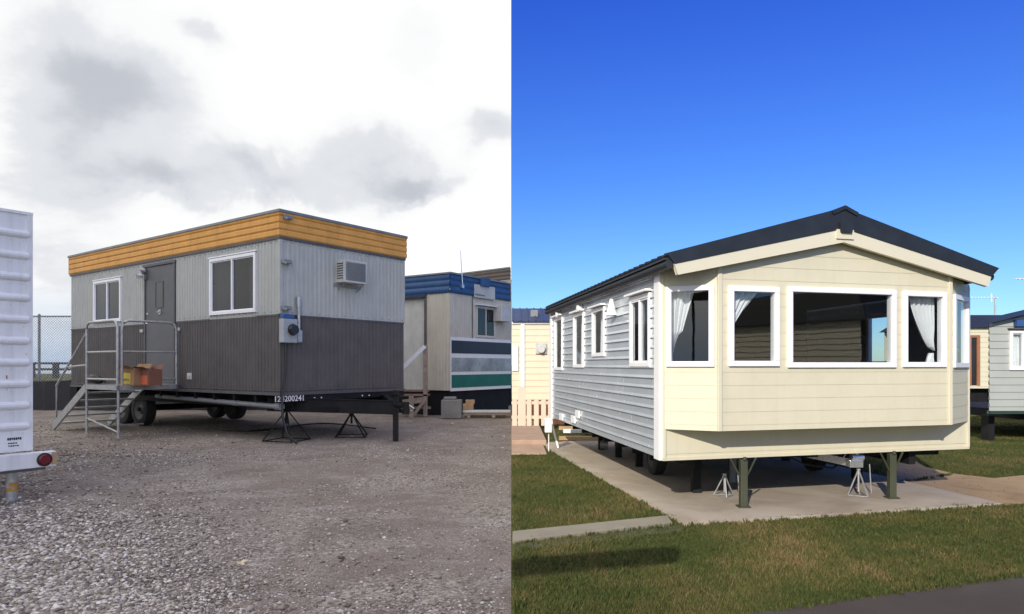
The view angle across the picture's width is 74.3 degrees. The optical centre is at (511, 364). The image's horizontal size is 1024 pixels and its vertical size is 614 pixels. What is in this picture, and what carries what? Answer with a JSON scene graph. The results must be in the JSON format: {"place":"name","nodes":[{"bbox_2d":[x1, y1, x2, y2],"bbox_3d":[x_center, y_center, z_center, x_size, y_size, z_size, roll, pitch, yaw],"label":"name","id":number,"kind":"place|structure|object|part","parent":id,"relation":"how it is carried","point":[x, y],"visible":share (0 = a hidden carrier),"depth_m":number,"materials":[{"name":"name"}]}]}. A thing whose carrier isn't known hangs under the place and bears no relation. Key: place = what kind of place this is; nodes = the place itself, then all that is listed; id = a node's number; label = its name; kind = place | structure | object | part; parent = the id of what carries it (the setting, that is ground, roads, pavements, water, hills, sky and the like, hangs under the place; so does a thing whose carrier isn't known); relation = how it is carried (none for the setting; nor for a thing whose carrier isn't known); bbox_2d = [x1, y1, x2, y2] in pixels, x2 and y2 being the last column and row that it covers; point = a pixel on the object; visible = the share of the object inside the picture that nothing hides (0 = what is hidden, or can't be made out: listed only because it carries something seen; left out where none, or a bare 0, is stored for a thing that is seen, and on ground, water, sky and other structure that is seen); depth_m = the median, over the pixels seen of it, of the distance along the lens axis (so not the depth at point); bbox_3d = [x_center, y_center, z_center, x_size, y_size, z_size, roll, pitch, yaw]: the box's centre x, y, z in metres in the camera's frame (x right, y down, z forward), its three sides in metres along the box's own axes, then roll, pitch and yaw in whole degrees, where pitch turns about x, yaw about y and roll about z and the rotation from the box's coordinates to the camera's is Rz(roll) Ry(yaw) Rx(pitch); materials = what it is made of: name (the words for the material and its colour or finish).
{"place":"outdoors","nodes":[
{"label":"outdoors","id":0,"kind":"place"},
{"bbox_2d":[33,374,70,380],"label":"grass bank","id":1,"kind":"structure","parent":0,"point":[44,377],"depth_m":28.99,"materials":[{"name":"plant"}]},
{"bbox_2d":[33,314,70,380],"bbox_3d":[-16.788,-0.584,23.998,6.976,2.467,0.114,0,0,0],"label":"chain link fence","id":2,"kind":"object","parent":1,"relation":"on","point":[39,346],"visible":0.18,"depth_m":23.95,"materials":[{"name":"metal"}]},
{"bbox_2d":[33,362,70,377],"bbox_3d":[-20.750,0.237,29.975,10.500,0.726,0.150,0,0,0],"label":"pipe railing","id":3,"kind":"object","parent":1,"relation":"on","point":[56,373],"visible":0.17,"depth_m":29.95,"materials":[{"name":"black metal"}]},
{"bbox_2d":[36,366,70,373],"bbox_3d":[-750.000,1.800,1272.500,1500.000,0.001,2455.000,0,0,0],"label":"lake water","id":4,"kind":"structure","parent":0,"point":[48,372],"depth_m":187.94,"materials":[{"name":"blue liquid"}]},
{"bbox_2d":[0,405,510,613],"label":"gravel ground","id":5,"kind":"structure","parent":0,"point":[333,479],"depth_m":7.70,"materials":[{"name":"grey gravel"}]},
{"bbox_2d":[0,208,56,500],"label":"cargo trailer","id":6,"kind":"object","parent":5,"relation":"on","point":[16,330],"visible":1,"depth_m":7.43,"materials":[{"name":"white paint"}]},
{"bbox_2d":[52,319,177,438],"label":"access platform","id":7,"kind":"structure","parent":5,"relation":"on","point":[112,418],"depth_m":14.69,"materials":[{"name":"metal"}]},
{"bbox_2d":[88,374,105,383],"bbox_3d":[-9.171,0.307,14.908,0.500,0.213,0.247,0,0,23],"label":"black bag","id":8,"kind":"object","parent":7,"relation":"on","point":[95,381],"visible":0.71,"depth_m":14.80,"materials":[{"name":"plastic"}]},
{"bbox_2d":[119,364,151,384],"bbox_3d":[-7.917,0.198,14.174,0.619,0.445,0.488,0,0,36],"label":"cardboard box","id":9,"kind":"object","parent":7,"relation":"on","point":[132,375],"visible":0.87,"depth_m":13.99,"materials":[{"name":"brown cardboard"}]},
{"bbox_2d":[133,365,163,385],"bbox_3d":[-7.539,0.208,14.047,0.488,0.425,0.448,0,0,36],"label":"cardboard box","id":10,"kind":"object","parent":7,"relation":"on","point":[152,376],"visible":0.88,"depth_m":13.92,"materials":[{"name":"cardboard"}]},
{"bbox_2d":[33,380,266,409],"bbox_3d":[-16.000,0.995,22.523,16.000,1.010,0.325,0,0,0],"label":"silt fence","id":11,"kind":"object","parent":5,"relation":"on","point":[44,396],"visible":0.3,"depth_m":22.48,"materials":[{"name":"fabric"}]},
{"bbox_2d":[68,208,414,444],"bbox_3d":[-6.496,-0.718,16.217,11.158,4.435,3.594,0,0,36],"label":"office trailer","id":12,"kind":"object","parent":5,"relation":"on","point":[281,310],"visible":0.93,"depth_m":14.24,"materials":[{"name":"grey metal"}]},
{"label":"window","id":13,"kind":"part","parent":12,"relation":"part of","materials":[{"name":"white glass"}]},
{"bbox_3d":[-8.010,-0.872,15.361,1.262,2.783,0.117,0,0,36],"label":"door","id":14,"kind":"part","parent":12,"relation":"part of","materials":[{"name":"grey metal"}]},
{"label":"window","id":15,"kind":"part","parent":12,"relation":"part of","materials":[{"name":"white glass"}]},
{"bbox_2d":[235,560,247,564],"bbox_3d":[-2.011,1.463,5.019,0.100,0.025,0.088,0,0,12],"label":"fallen leaf","id":16,"kind":"object","parent":5,"relation":"on","point":[242,562],"visible":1,"depth_m":5.00,"materials":[{"name":"beige plant"}]},
{"bbox_2d":[262,412,310,442],"bbox_3d":[-4.433,1.183,13.348,0.679,0.627,0.679,0,0,16],"label":"support stand","id":17,"kind":"object","parent":5,"relation":"on","point":[287,422],"visible":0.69,"depth_m":13.33,"materials":[{"name":"black metal"}]},
{"bbox_2d":[213,422,375,431],"bbox_3d":[-5.143,1.470,16.126,3.746,0.044,1.691,0,0,-12],"label":"rubber hose","id":18,"kind":"object","parent":5,"relation":"on","point":[290,426],"visible":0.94,"depth_m":15.79,"materials":[{"name":"black plastic"}]},
{"bbox_2d":[334,413,367,437],"bbox_3d":[-3.339,1.244,14.143,0.622,0.507,0.622,0,0,-7],"label":"support stand","id":19,"kind":"object","parent":5,"relation":"on","point":[351,416],"visible":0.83,"depth_m":14.10,"materials":[{"name":"black metal"}]},
{"bbox_2d":[401,345,430,417],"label":"timber steps","id":20,"kind":"structure","parent":5,"relation":"on","point":[422,401],"depth_m":19.75,"materials":[{"name":"white wood"}]},
{"bbox_2d":[392,250,510,414],"bbox_3d":[-4.380,-0.977,23.692,8.820,4.955,3.435,0,0,33],"label":"site trailer","id":21,"kind":"object","parent":5,"relation":"on","point":[461,328],"visible":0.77,"depth_m":20.91,"materials":[{"name":"beige metal"}]},
{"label":"window","id":22,"kind":"part","parent":21,"relation":"part of","materials":[{"name":"blue glass"}]},
{"bbox_2d":[441,397,461,418],"bbox_3d":[-1.679,1.200,19.107,0.560,0.600,0.500,0,0,0],"label":"concrete block","id":23,"kind":"object","parent":5,"relation":"on","point":[451,407],"depth_m":18.86,"materials":[{"name":"grey concrete"}]},
{"bbox_2d":[449,267,511,404],"bbox_3d":[-3.135,-1.023,28.389,9.985,5.047,2.060,0,0,41],"label":"distant trailer","id":24,"kind":"object","parent":5,"relation":"on","point":[501,274],"visible":0.06,"depth_m":24.77,"materials":[{"name":"beige metal"}]},
{"bbox_2d":[463,413,509,417],"bbox_3d":[-0.687,1.440,19.636,1.335,0.120,0.950,0,0,0],"label":"timber pallet","id":25,"kind":"object","parent":5,"relation":"on","point":[492,415],"visible":0.8,"depth_m":19.24,"materials":[{"name":"wood"}]},
{"bbox_2d":[463,400,474,409],"bbox_3d":[-1.240,1.200,19.836,0.330,0.360,0.250,0,0,0],"label":"timber offcut","id":26,"kind":"object","parent":25,"relation":"on","point":[469,405],"visible":0.81,"depth_m":19.71,"materials":[{"name":"beige wood"}]},
{"bbox_2d":[463,410,509,412],"bbox_3d":[-0.697,1.333,19.241,1.356,0.091,0.090,0,0,2],"label":"pale pipe","id":27,"kind":"object","parent":25,"relation":"on","point":[486,411],"visible":1,"depth_m":19.21,"materials":[{"name":"white plastic"}]},
{"bbox_2d":[0,0,1023,365],"label":"sky","id":28,"kind":"structure","parent":0,"point":[569,146],"materials":[{"name":"blue"}]},
{"bbox_2d":[511,421,546,454],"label":"paving","id":29,"kind":"structure","parent":0,"point":[528,440],"depth_m":12.60,"materials":[{"name":"beige concrete"}]},
{"bbox_2d":[512,386,553,425],"bbox_3d":[0.505,0.944,15.630,0.990,0.912,0.060,0,0,0],"label":"picket fence","id":30,"kind":"object","parent":29,"relation":"on","point":[521,402],"visible":0.83,"depth_m":15.60,"materials":[{"name":"beige wood"}]},
{"bbox_2d":[510,385,1023,613],"bbox_3d":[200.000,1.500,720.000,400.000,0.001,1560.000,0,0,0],"label":"grass ground","id":31,"kind":"structure","parent":0,"point":[680,545],"depth_m":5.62,"materials":[{"name":"green plant"}]},
{"bbox_2d":[512,308,563,424],"bbox_3d":[1.810,-0.039,18.925,3.580,3.078,4.150,0,0,0],"label":"peach caravan","id":32,"kind":"object","parent":31,"relation":"on","point":[531,350],"visible":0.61,"depth_m":16.99,"materials":[{"name":"beige"}]},
{"bbox_2d":[512,345,517,370],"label":"side window","id":33,"kind":"structure","parent":32,"relation":"in","point":[514,347],"depth_m":16.95,"materials":[{"name":"white plastic"}]},
{"bbox_2d":[544,418,551,451],"bbox_3d":[0.640,1.210,11.675,0.140,0.580,0.180,0,0,0],"label":"utility cabinet","id":34,"kind":"object","parent":31,"relation":"on","point":[548,425],"visible":0.99,"depth_m":11.60,"materials":[{"name":"white plastic"}]},
{"bbox_2d":[513,515,671,543],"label":"concrete kerb","id":35,"kind":"structure","parent":31,"relation":"on","point":[547,533],"depth_m":6.06,"materials":[{"name":"grey concrete"}]},
{"bbox_2d":[545,440,1001,525],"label":"concrete slab","id":36,"kind":"structure","parent":31,"relation":"on","point":[779,487],"depth_m":7.93,"materials":[{"name":"beige concrete"}]},
{"bbox_2d":[552,423,558,447],"bbox_3d":[0.773,1.235,12.025,0.193,0.487,0.104,0,0,23],"label":"leaning board","id":37,"kind":"object","parent":36,"relation":"on","point":[555,435],"visible":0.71,"depth_m":11.97,"materials":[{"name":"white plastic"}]},
{"bbox_2d":[559,426,597,439],"bbox_3d":[1.366,1.375,13.802,0.861,0.180,1.283,0,0,0],"label":"timber stack","id":38,"kind":"object","parent":36,"relation":"on","point":[567,429],"visible":0.67,"depth_m":13.19,"materials":[{"name":"brown wood"}]},
{"bbox_2d":[600,441,607,448],"bbox_3d":[1.609,1.380,11.760,0.140,0.170,0.170,0,0,0],"label":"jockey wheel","id":39,"kind":"object","parent":36,"relation":"on","point":[603,445],"visible":0.8,"depth_m":11.68,"materials":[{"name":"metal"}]},
{"bbox_2d":[714,473,733,497],"bbox_3d":[2.393,1.338,7.538,0.221,0.254,0.206,0,0,0],"label":"axle stand","id":40,"kind":"object","parent":36,"relation":"on","point":[724,478],"visible":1,"depth_m":7.56,"materials":[{"name":"metal"}]},
{"bbox_2d":[544,205,998,507],"bbox_3d":[2.982,-0.070,9.815,4.036,3.080,6.489,0,0,-8],"label":"static caravan","id":41,"kind":"object","parent":36,"relation":"on","point":[754,344],"visible":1,"depth_m":7.13,"materials":[{"name":"beige plastic"}]},
{"bbox_2d":[550,314,562,369],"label":"window","id":42,"kind":"structure","parent":41,"relation":"in","point":[561,318],"depth_m":11.85,"materials":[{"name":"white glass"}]},
{"bbox_2d":[569,309,584,367],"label":"window","id":43,"kind":"structure","parent":41,"relation":"in","point":[575,365],"depth_m":10.42,"materials":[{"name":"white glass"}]},
{"bbox_2d":[587,303,605,356],"bbox_3d":[1.208,-0.461,9.136,0.200,0.692,0.676,0,0,-8],"label":"window","id":44,"kind":"structure","parent":41,"relation":"in","point":[593,312],"depth_m":9.32,"materials":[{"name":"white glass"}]},
{"bbox_2d":[624,288,651,366],"bbox_3d":[1.450,-0.393,7.461,0.200,0.824,0.725,0,0,-8],"label":"window","id":45,"kind":"structure","parent":41,"relation":"in","point":[641,299],"depth_m":7.47,"materials":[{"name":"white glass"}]},
{"bbox_2d":[666,284,714,366],"bbox_3d":[1.793,-0.385,6.737,0.468,0.803,0.150,0,0,24],"label":"window","id":46,"kind":"structure","parent":41,"relation":"in","point":[677,304],"depth_m":6.75,"materials":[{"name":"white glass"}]},
{"bbox_2d":[728,285,779,365],"bbox_3d":[2.381,-0.382,6.721,0.568,0.788,0.150,0,0,-15],"label":"window","id":47,"kind":"structure","parent":41,"relation":"in","point":[737,302],"depth_m":6.71,"materials":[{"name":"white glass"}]},
{"bbox_2d":[787,286,896,367],"bbox_3d":[3.397,-0.381,6.952,1.316,0.815,0.080,0,0,-15],"label":"window","id":48,"kind":"structure","parent":41,"relation":"in","point":[891,362],"depth_m":6.94,"materials":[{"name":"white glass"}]},
{"bbox_2d":[866,313,886,361],"bbox_3d":[5.066,-0.350,9.285,0.060,0.700,0.500,0,0,-8],"label":"window","id":49,"kind":"structure","parent":41,"relation":"in","point":[869,318],"depth_m":9.48,"materials":[{"name":"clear glass"}]},
{"bbox_2d":[902,291,946,366],"bbox_3d":[4.388,-0.380,7.250,0.566,0.805,0.152,0,0,-15],"label":"window","id":50,"kind":"structure","parent":41,"relation":"in","point":[922,309],"depth_m":7.27,"materials":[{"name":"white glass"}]},
{"bbox_2d":[953,294,969,367],"bbox_3d":[5.019,-0.372,7.572,0.576,0.802,0.080,0,0,-43],"label":"window","id":51,"kind":"structure","parent":41,"relation":"in","point":[965,301],"depth_m":7.71,"materials":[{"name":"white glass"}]},
{"bbox_2d":[847,468,868,496],"bbox_3d":[3.871,1.310,7.582,0.198,0.308,0.223,0,0,0],"label":"axle stand","id":52,"kind":"object","parent":36,"relation":"on","point":[858,474],"visible":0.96,"depth_m":7.58,"materials":[{"name":"metal"}]},
{"bbox_2d":[869,464,871,492],"bbox_3d":[4.126,1.303,7.762,0.034,0.334,0.014,0,0,0],"label":"steel rod","id":53,"kind":"object","parent":36,"relation":"on","point":[870,479],"visible":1,"depth_m":7.76,"materials":[{"name":"silver metal"}]},
{"bbox_2d":[879,315,998,401],"bbox_3d":[16.256,-0.117,23.625,4.878,3.233,3.550,0,0,0],"label":"caravan","id":54,"kind":"object","parent":31,"relation":"on","point":[979,356],"visible":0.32,"depth_m":22.00,"materials":[{"name":"beige plastic"}]},
{"bbox_2d":[970,335,979,385],"bbox_3d":[15.069,-0.153,21.999,0.361,1.639,0.062,0,0,0],"label":"door","id":55,"kind":"structure","parent":54,"relation":"in","point":[974,339],"depth_m":21.97,"materials":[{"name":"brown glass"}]},
{"bbox_2d":[970,294,997,314],"bbox_3d":[16.757,-0.517,24.000,1.050,4.034,0.240,0,0,0],"label":"tv aerial","id":56,"kind":"object","parent":54,"relation":"attached to","point":[994,297],"visible":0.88,"depth_m":23.97,"materials":[{"name":"metal"}]},
{"bbox_2d":[970,310,1023,440],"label":"grey caravan","id":57,"kind":"object","parent":31,"relation":"on","point":[1006,365],"visible":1,"depth_m":13.01,"materials":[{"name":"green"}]},
{"bbox_2d":[1007,328,1023,369],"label":"window","id":58,"kind":"structure","parent":57,"relation":"in","point":[1016,337],"depth_m":13.00,"materials":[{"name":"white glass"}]},
{"bbox_2d":[751,575,1023,613],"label":"asphalt road","id":59,"kind":"structure","parent":0,"point":[1003,596],"depth_m":4.25,"materials":[{"name":"grey asphalt"}]},
{"bbox_2d":[897,462,1023,505],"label":"dirt path","id":60,"kind":"structure","parent":0,"point":[1014,485],"depth_m":8.52,"materials":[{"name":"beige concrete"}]}
]}

